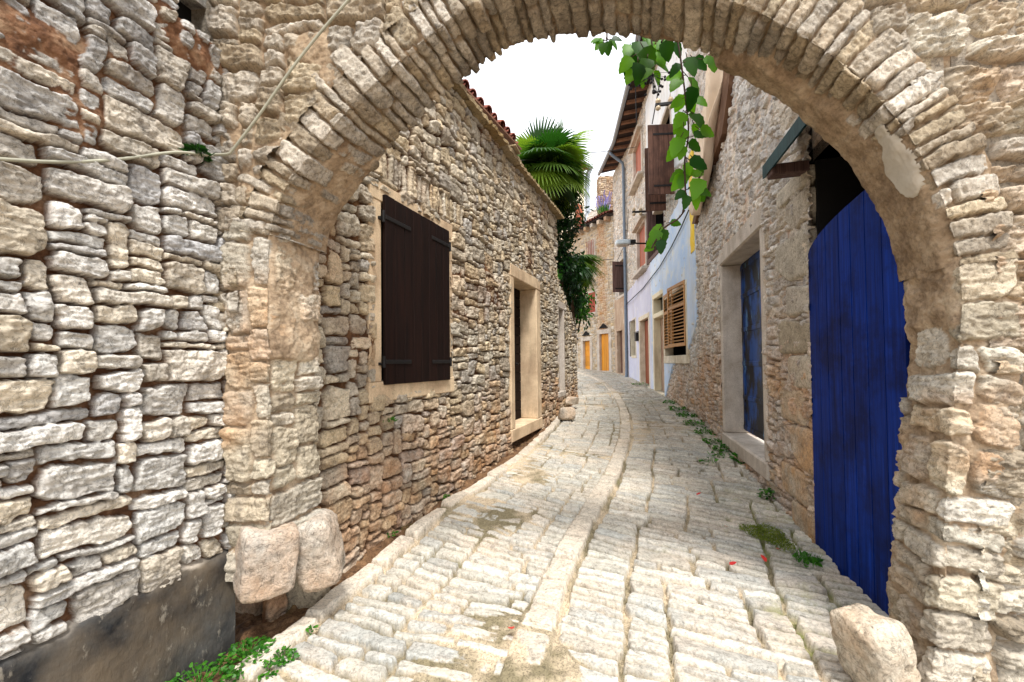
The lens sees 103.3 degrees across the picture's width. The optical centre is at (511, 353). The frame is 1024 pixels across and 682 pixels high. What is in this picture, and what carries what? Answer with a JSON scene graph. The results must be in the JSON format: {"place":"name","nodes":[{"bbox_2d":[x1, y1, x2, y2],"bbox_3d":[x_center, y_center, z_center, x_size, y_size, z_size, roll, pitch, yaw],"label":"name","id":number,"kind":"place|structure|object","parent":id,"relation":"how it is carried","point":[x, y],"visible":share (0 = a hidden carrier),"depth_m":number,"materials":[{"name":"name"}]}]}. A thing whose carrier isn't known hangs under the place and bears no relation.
{"place":"outdoors","nodes":[
{"label":"outdoors","id":0,"kind":"place"},
{"bbox_2d":[187,368,888,681],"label":"street paving","id":1,"kind":"structure","parent":0,"point":[595,540],"depth_m":2.79,"materials":[{"name":"beige stone"}]},
{"bbox_2d":[165,658,241,681],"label":"weed","id":2,"kind":"object","parent":1,"relation":"on","point":[215,669],"visible":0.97,"depth_m":1.93,"materials":[{"name":"green plant"}]},
{"bbox_2d":[216,635,275,679],"bbox_3d":[-1.356,1.523,2.074,0.272,0.109,0.268,-1,-1,35],"label":"weed","id":3,"kind":"object","parent":1,"relation":"on","point":[240,652],"visible":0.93,"depth_m":2.06,"materials":[{"name":"green plant"}]},
{"bbox_2d":[258,660,283,680],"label":"weed","id":4,"kind":"object","parent":1,"relation":"on","point":[271,663],"visible":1,"depth_m":1.99,"materials":[{"name":"green plant"}]},
{"bbox_2d":[268,645,299,666],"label":"weed","id":5,"kind":"object","parent":1,"relation":"on","point":[289,654],"visible":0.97,"depth_m":2.08,"materials":[{"name":"green plant"}]},
{"bbox_2d":[305,624,318,634],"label":"weed","id":6,"kind":"object","parent":1,"relation":"on","point":[310,627],"visible":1,"depth_m":2.30,"materials":[{"name":"green plant"}]},
{"bbox_2d":[515,116,598,223],"bbox_3d":[0.796,-2.261,9.970,2.866,7.244,2.920,0,-1,-34],"label":"fan palm","id":7,"kind":"object","parent":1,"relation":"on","point":[559,166],"visible":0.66,"depth_m":9.40,"materials":[{"name":"green plant"}]},
{"bbox_2d":[558,407,575,419],"bbox_3d":[1.131,1.237,8.427,0.345,0.270,0.302,0,-1,-10],"label":"stone block","id":8,"kind":"object","parent":1,"relation":"on","point":[567,413],"depth_m":8.29,"materials":[{"name":"beige stone"}]},
{"bbox_2d":[565,396,578,404],"bbox_3d":[1.349,1.118,9.696,0.478,0.190,0.402,0,-1,-27],"label":"stone block","id":9,"kind":"object","parent":1,"relation":"on","point":[570,400],"depth_m":9.54,"materials":[{"name":"beige stone"}]},
{"bbox_2d":[550,187,594,334],"bbox_3d":[1.405,-1.715,10.690,1.357,5.980,2.345,-1,-1,36],"label":"evergreen tree","id":10,"kind":"object","parent":1,"relation":"on","point":[569,269],"visible":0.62,"depth_m":10.55,"materials":[{"name":"green plant"}]},
{"bbox_2d":[564,254,605,296],"bbox_3d":[1.637,-0.814,11.915,2.249,4.127,2.320,0,-2,-40],"label":"fan palm","id":11,"kind":"object","parent":1,"relation":"on","point":[591,260],"visible":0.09,"depth_m":11.60,"materials":[{"name":"green plant"}]},
{"bbox_2d":[668,405,688,411],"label":"weed","id":12,"kind":"object","parent":1,"relation":"on","point":[670,407],"visible":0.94,"depth_m":9.35,"materials":[{"name":"green plant"}]},
{"bbox_2d":[676,411,697,417],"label":"weed","id":13,"kind":"object","parent":1,"relation":"on","point":[686,413],"visible":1,"depth_m":8.58,"materials":[{"name":"green plant"}]},
{"bbox_2d":[681,419,704,427],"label":"weed","id":14,"kind":"object","parent":1,"relation":"on","point":[694,422],"visible":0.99,"depth_m":7.74,"materials":[{"name":"green plant"}]},
{"bbox_2d":[694,426,715,434],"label":"weed","id":15,"kind":"object","parent":1,"relation":"on","point":[701,431],"visible":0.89,"depth_m":7.07,"materials":[{"name":"green plant"}]},
{"bbox_2d":[698,457,718,464],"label":"weed","id":16,"kind":"object","parent":1,"relation":"on","point":[716,459],"visible":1,"depth_m":5.42,"materials":[{"name":"green plant"}]},
{"bbox_2d":[702,437,721,444],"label":"weed","id":17,"kind":"object","parent":1,"relation":"on","point":[707,442],"visible":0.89,"depth_m":6.42,"materials":[{"name":"green plant"}]},
{"bbox_2d":[707,451,724,457],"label":"weed","id":18,"kind":"object","parent":1,"relation":"on","point":[721,454],"visible":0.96,"depth_m":5.67,"materials":[{"name":"green plant"}]},
{"bbox_2d":[712,444,731,453],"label":"weed","id":19,"kind":"object","parent":1,"relation":"on","point":[720,447],"visible":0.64,"depth_m":5.99,"materials":[{"name":"green plant"}]},
{"bbox_2d":[728,452,744,463],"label":"weed","id":20,"kind":"object","parent":1,"relation":"on","point":[732,457],"visible":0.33,"depth_m":5.48,"materials":[{"name":"green plant"}]},
{"bbox_2d":[756,487,774,499],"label":"weed","id":21,"kind":"object","parent":1,"relation":"on","point":[766,491],"visible":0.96,"depth_m":4.28,"materials":[{"name":"green plant"}]},
{"bbox_2d":[739,523,795,552],"bbox_3d":[2.156,1.523,3.376,0.360,0.072,0.527,-1,-1,0],"label":"moss","id":22,"kind":"object","parent":1,"relation":"on","point":[760,529],"visible":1,"depth_m":3.39,"materials":[{"name":"green plant"}]},
{"bbox_2d":[790,547,823,566],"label":"weed","id":23,"kind":"object","parent":1,"relation":"on","point":[805,557],"visible":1,"depth_m":2.99,"materials":[{"name":"green plant"}]},
{"bbox_2d":[830,603,921,681],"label":"guard stone","id":24,"kind":"object","parent":1,"relation":"on","point":[871,645],"visible":1,"depth_m":1.81,"materials":[{"name":"stone"}]},
{"bbox_2d":[462,31,635,210],"label":"sky","id":25,"kind":"structure","parent":0,"point":[566,78],"materials":[{"name":"white"}]},
{"bbox_2d":[521,147,633,160],"bbox_3d":[2.121,-5.683,11.519,0.355,3.380,7.263,-2,-2,37],"label":"power cable","id":26,"kind":"object","parent":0,"point":[590,152],"visible":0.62,"depth_m":12.18,"materials":[{"name":"black rubber"}]},
{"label":"ground","id":27,"kind":"structure","parent":0,"visible":0},
{"bbox_2d":[0,0,235,681],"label":"passage wall","id":28,"kind":"structure","parent":27,"relation":"on","point":[115,545],"depth_m":1.74,"materials":[{"name":"beige stone"}]},
{"bbox_2d":[177,139,215,163],"bbox_3d":[-1.634,-1.039,2.093,0.159,0.093,0.175,-1,-1,0],"label":"weed","id":29,"kind":"object","parent":28,"relation":"attached to","point":[201,149],"visible":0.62,"depth_m":2.07,"materials":[{"name":"green plant"}]},
{"bbox_2d":[235,77,563,623],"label":"stone house","id":30,"kind":"structure","parent":27,"relation":"on","point":[438,326],"depth_m":4.17,"materials":[{"name":"brown stone"}]},
{"bbox_2d":[364,175,453,402],"bbox_3d":[-0.973,-0.528,3.996,0.122,1.892,1.389,-1,-1,22],"label":"window frame","id":31,"kind":"structure","parent":30,"relation":"in","point":[443,386],"depth_m":3.47,"materials":[{"name":"stone"}]},
{"bbox_2d":[462,79,521,186],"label":"roof tiles","id":32,"kind":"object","parent":30,"relation":"on","point":[505,131],"depth_m":5.74,"materials":[{"name":"ceramic"}]},
{"bbox_2d":[514,288,520,419],"bbox_3d":[-0.046,-0.006,7.004,0.100,2.362,1.121,-1,-1,22],"label":"door","id":33,"kind":"structure","parent":30,"relation":"in","point":[516,292],"depth_m":7.38,"materials":[{"name":"brown wood"}]},
{"bbox_2d":[556,277,577,409],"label":"garden wall","id":34,"kind":"structure","parent":27,"relation":"on","point":[566,356],"depth_m":9.61,"materials":[{"name":"grey stone"}]},
{"bbox_2d":[557,264,596,330],"bbox_3d":[1.460,-0.803,10.460,1.103,2.722,2.935,-1,-1,31],"label":"garden shrub","id":35,"kind":"object","parent":34,"relation":"on","point":[586,309],"visible":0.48,"depth_m":10.95,"materials":[{"name":"green plant"}]},
{"bbox_2d":[559,160,592,238],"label":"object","id":36,"kind":"structure","parent":27,"relation":"on","point":[586,199],"depth_m":29.14,"materials":[{"name":"white paint"}]},
{"bbox_2d":[561,209,614,372],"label":"stone house","id":37,"kind":"structure","parent":27,"relation":"on","point":[596,349],"depth_m":20.58,"materials":[{"name":"beige stone"}]},
{"bbox_2d":[585,341,589,368],"bbox_3d":[4.104,0.114,21.631,0.051,1.582,0.594,0,-1,-26],"label":"door","id":38,"kind":"structure","parent":37,"relation":"in","point":[587,343],"depth_m":21.70,"materials":[{"name":"orange wood"}]},
{"bbox_2d":[588,292,594,312],"bbox_3d":[4.169,-2.674,21.169,0.051,1.022,0.599,0,-1,-26],"label":"window leaf","id":39,"kind":"structure","parent":37,"relation":"in","point":[593,302],"depth_m":21.08,"materials":[{"name":"red paint"}]},
{"bbox_2d":[589,242,593,254],"bbox_3d":[4.170,-5.179,21.164,0.051,1.247,0.415,0,-1,-26],"label":"window leaf","id":40,"kind":"structure","parent":37,"relation":"in","point":[592,242],"depth_m":21.07,"materials":[{"name":"pink wood"}]},
{"bbox_2d":[587,290,596,313],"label":"window frame","id":41,"kind":"structure","parent":37,"relation":"in","point":[595,312],"depth_m":20.85,"materials":[{"name":"grey stone"}]},
{"bbox_2d":[589,239,595,266],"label":"window frame","id":42,"kind":"structure","parent":37,"relation":"in","point":[594,240],"depth_m":20.92,"materials":[{"name":"grey stone"}]},
{"bbox_2d":[595,190,611,213],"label":"lavender plant","id":43,"kind":"object","parent":37,"relation":"on","point":[605,207],"visible":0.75,"depth_m":20.65,"materials":[{"name":"purple plant"}]},
{"bbox_2d":[596,176,612,220],"bbox_3d":[4.961,-7.897,21.544,0.829,2.838,0.752,-1,-1,0],"label":"stone chimney","id":44,"kind":"object","parent":37,"relation":"on","point":[603,183],"visible":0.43,"depth_m":21.24,"materials":[{"name":"beige stone"}]},
{"bbox_2d":[601,334,608,370],"bbox_3d":[4.737,-0.074,20.312,0.051,1.859,0.706,0,-1,-26],"label":"door","id":45,"kind":"structure","parent":37,"relation":"in","point":[605,339],"depth_m":20.35,"materials":[{"name":"orange wood"}]},
{"bbox_2d":[586,206,596,219],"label":"gable house","id":46,"kind":"structure","parent":27,"relation":"on","point":[591,214],"depth_m":26.16,"materials":[{"name":"white paint"}]},
{"bbox_2d":[191,0,1023,681],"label":"stone archway","id":47,"kind":"object","parent":27,"relation":"on","point":[911,112],"visible":0.96,"depth_m":2.11,"materials":[{"name":"stone"}]},
{"bbox_2d":[0,0,349,163],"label":"pale cable","id":48,"kind":"object","parent":47,"relation":"attached to","point":[310,44],"visible":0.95,"depth_m":2.10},
{"bbox_2d":[233,520,299,603],"bbox_3d":[-1.343,1.113,2.220,0.292,0.381,0.285,1,-2,-43],"label":"guard stone","id":49,"kind":"object","parent":47,"relation":"attached to","point":[266,563],"visible":0.91,"depth_m":2.12,"materials":[{"name":"beige stone"}]},
{"bbox_2d":[296,508,345,592],"bbox_3d":[-1.161,1.169,2.420,0.293,0.429,0.308,0,-1,-16],"label":"guard stone","id":50,"kind":"object","parent":47,"relation":"attached to","point":[321,561],"visible":0.84,"depth_m":2.31,"materials":[{"name":"beige stone"}]},
{"bbox_2d":[590,33,621,56],"bbox_3d":[0.620,-2.044,2.670,0.190,0.206,0.116,-1,-1,0],"label":"hanging creeper","id":51,"kind":"object","parent":47,"relation":"hanging from","point":[602,46],"visible":0.95,"depth_m":2.65,"materials":[{"name":"green plant"}]},
{"bbox_2d":[618,36,717,95],"bbox_3d":[1.013,-1.921,2.664,0.663,0.500,0.176,-1,-1,-4],"label":"hanging creeper","id":52,"kind":"object","parent":47,"relation":"hanging from","point":[640,61],"visible":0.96,"depth_m":2.63,"materials":[{"name":"green plant"}]},
{"bbox_2d":[666,42,713,212],"bbox_3d":[1.178,-1.514,2.651,0.360,1.200,0.210,-1,-1,0],"label":"hanging creeper","id":53,"kind":"object","parent":47,"relation":"hanging from","point":[690,98],"visible":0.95,"depth_m":2.63,"materials":[{"name":"green plant"}]},
{"bbox_2d":[644,210,684,253],"bbox_3d":[1.016,-0.788,2.650,0.259,0.313,0.154,0,-1,-11],"label":"hanging creeper","id":54,"kind":"object","parent":53,"relation":"hanging from","point":[657,232],"visible":0.99,"depth_m":2.64,"materials":[{"name":"green plant"}]},
{"bbox_2d":[597,35,700,418],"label":"painted house","id":55,"kind":"structure","parent":27,"relation":"on","point":[658,312],"depth_m":12.86,"materials":[{"name":"paint"}]},
{"bbox_2d":[620,331,622,372],"bbox_3d":[5.135,-0.090,18.598,0.041,1.937,0.934,-1,-1,0],"label":"door","id":56,"kind":"structure","parent":55,"relation":"in","point":[621,331],"depth_m":18.91,"materials":[{"name":"brown wood"}]},
{"bbox_2d":[618,253,627,298],"bbox_3d":[5.017,-3.429,18.074,0.245,1.773,1.393,-1,-1,0],"label":"window frame","id":57,"kind":"structure","parent":55,"relation":"in","point":[620,294],"depth_m":18.11,"materials":[{"name":"grey stone"}]},
{"bbox_2d":[615,239,646,246],"bbox_3d":[4.065,-3.745,13.827,1.042,0.285,0.320,-1,-1,7],"label":"street lamp","id":58,"kind":"object","parent":55,"relation":"attached to","point":[623,242],"visible":0.98,"depth_m":13.73,"materials":[{"name":"white metal"}]},
{"bbox_2d":[630,317,636,357],"bbox_3d":[5.055,-0.631,16.461,0.295,1.603,1.255,-1,-1,7],"label":"window frame","id":59,"kind":"structure","parent":55,"relation":"in","point":[632,323],"depth_m":16.98,"materials":[{"name":"stone"}]},
{"bbox_2d":[633,331,638,340],"bbox_3d":[4.734,-0.674,15.446,0.140,0.372,0.340,-1,-1,7],"label":"mailbox","id":60,"kind":"object","parent":55,"relation":"attached to","point":[636,336],"visible":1,"depth_m":15.30,"materials":[{"name":"black metal"}]},
{"bbox_2d":[635,86,636,124],"bbox_3d":[3.939,-8.243,12.899,0.026,1.966,0.096,-1,-1,7],"label":"power cable","id":61,"kind":"object","parent":55,"relation":"attached to","point":[636,106],"visible":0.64,"depth_m":12.87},
{"bbox_2d":[632,127,643,180],"bbox_3d":[4.745,-7.200,15.151,0.180,1.673,1.784,-1,-1,7],"label":"window frame","id":62,"kind":"structure","parent":55,"relation":"in","point":[640,136],"depth_m":15.16,"materials":[{"name":"grey stone"}]},
{"bbox_2d":[636,139,640,172],"bbox_3d":[4.795,-7.220,15.145,0.040,1.391,1.472,-1,-1,7],"label":"window leaf","id":63,"kind":"structure","parent":55,"relation":"in","point":[638,152],"depth_m":15.35,"materials":[{"name":"orange paint"}]},
{"bbox_2d":[632,207,646,215],"bbox_3d":[4.324,-4.820,13.732,0.515,0.280,0.129,-1,-1,7],"label":"insulator bracket","id":64,"kind":"object","parent":55,"relation":"attached to","point":[640,211],"visible":0.99,"depth_m":13.71,"materials":[{"name":"beige metal"}]},
{"bbox_2d":[636,217,646,271],"bbox_3d":[4.731,-3.830,14.643,0.180,1.779,1.767,-1,-1,7],"label":"window frame","id":65,"kind":"structure","parent":55,"relation":"in","point":[643,223],"depth_m":15.36,"materials":[{"name":"grey stone"}]},
{"bbox_2d":[640,225,644,266],"bbox_3d":[4.780,-3.850,14.637,0.041,1.497,1.455,-1,-1,7],"label":"window leaf","id":66,"kind":"structure","parent":55,"relation":"in","point":[642,234],"depth_m":14.86,"materials":[{"name":"orange paint"}]},
{"bbox_2d":[645,320,648,383],"bbox_3d":[4.898,-0.050,14.363,0.041,2.351,1.491,-1,-1,7],"label":"door","id":67,"kind":"structure","parent":55,"relation":"in","point":[646,322],"depth_m":14.79,"materials":[{"name":"red wood"}]},
{"bbox_2d":[652,84,659,123],"bbox_3d":[3.672,-6.380,10.350,0.028,0.410,1.113,-1,-1,9],"label":"power cable","id":68,"kind":"object","parent":55,"relation":"attached to","point":[655,107],"visible":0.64,"depth_m":10.50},
{"bbox_2d":[646,211,665,264],"bbox_3d":[4.560,-4.007,12.549,0.295,1.977,2.352,-1,-1,7],"label":"window frame","id":69,"kind":"structure","parent":55,"relation":"in","point":[650,218],"depth_m":13.58,"materials":[{"name":"grey wood"}]},
{"bbox_2d":[626,210,688,304],"bbox_3d":[4.394,-2.618,12.967,0.167,0.867,9.003,-1,-1,7],"label":"power cable","id":70,"kind":"object","parent":55,"relation":"attached to","point":[666,254],"visible":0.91,"depth_m":10.60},
{"bbox_2d":[652,93,670,214],"bbox_3d":[4.403,-5.553,11.618,0.295,2.162,2.730,-1,-1,9],"label":"window frame","id":71,"kind":"structure","parent":55,"relation":"in","point":[665,117],"depth_m":11.23,"materials":[{"name":"grey stone"}]},
{"bbox_2d":[660,318,663,390],"bbox_3d":[4.677,0.024,12.262,0.041,2.286,1.178,-1,-1,7],"label":"door","id":72,"kind":"structure","parent":55,"relation":"in","point":[662,343],"depth_m":12.68,"materials":[{"name":"brown wood"}]},
{"bbox_2d":[655,97,672,110],"bbox_3d":[3.588,-5.716,9.246,0.623,0.280,0.128,-1,-1,9],"label":"insulator bracket","id":73,"kind":"object","parent":55,"relation":"attached to","point":[658,105],"visible":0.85,"depth_m":9.24,"materials":[{"name":"white ceramic"}]},
{"bbox_2d":[663,279,690,363],"bbox_3d":[4.233,-0.704,10.317,0.240,1.895,2.586,-1,-1,9],"label":"window frame","id":74,"kind":"structure","parent":55,"relation":"in","point":[668,353],"depth_m":10.08,"materials":[{"name":"stone"}]},
{"bbox_2d":[692,47,910,615],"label":"gate house","id":75,"kind":"structure","parent":27,"relation":"on","point":[803,347],"depth_m":3.47,"materials":[{"name":"stone"}]},
{"bbox_2d":[688,65,722,214],"bbox_3d":[3.213,-3.559,6.903,0.198,2.055,2.456,-1,-1,15],"label":"hanging cloth","id":76,"kind":"object","parent":75,"relation":"hanging from","point":[713,89],"visible":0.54,"depth_m":6.15,"materials":[{"name":"beige fabric"}]},
{"bbox_2d":[740,250,763,439],"bbox_3d":[3.303,-0.122,5.312,0.053,2.532,1.836,-1,-1,15],"label":"door","id":77,"kind":"structure","parent":75,"relation":"in","point":[751,329],"depth_m":5.73,"materials":[{"name":"blue paint"}]},
{"bbox_2d":[762,117,809,179],"bbox_3d":[2.226,-1.738,3.023,0.290,0.422,1.180,-1,-1,15],"label":"gate canopy","id":78,"kind":"object","parent":75,"relation":"attached to","point":[772,169],"visible":0.62,"depth_m":3.38,"materials":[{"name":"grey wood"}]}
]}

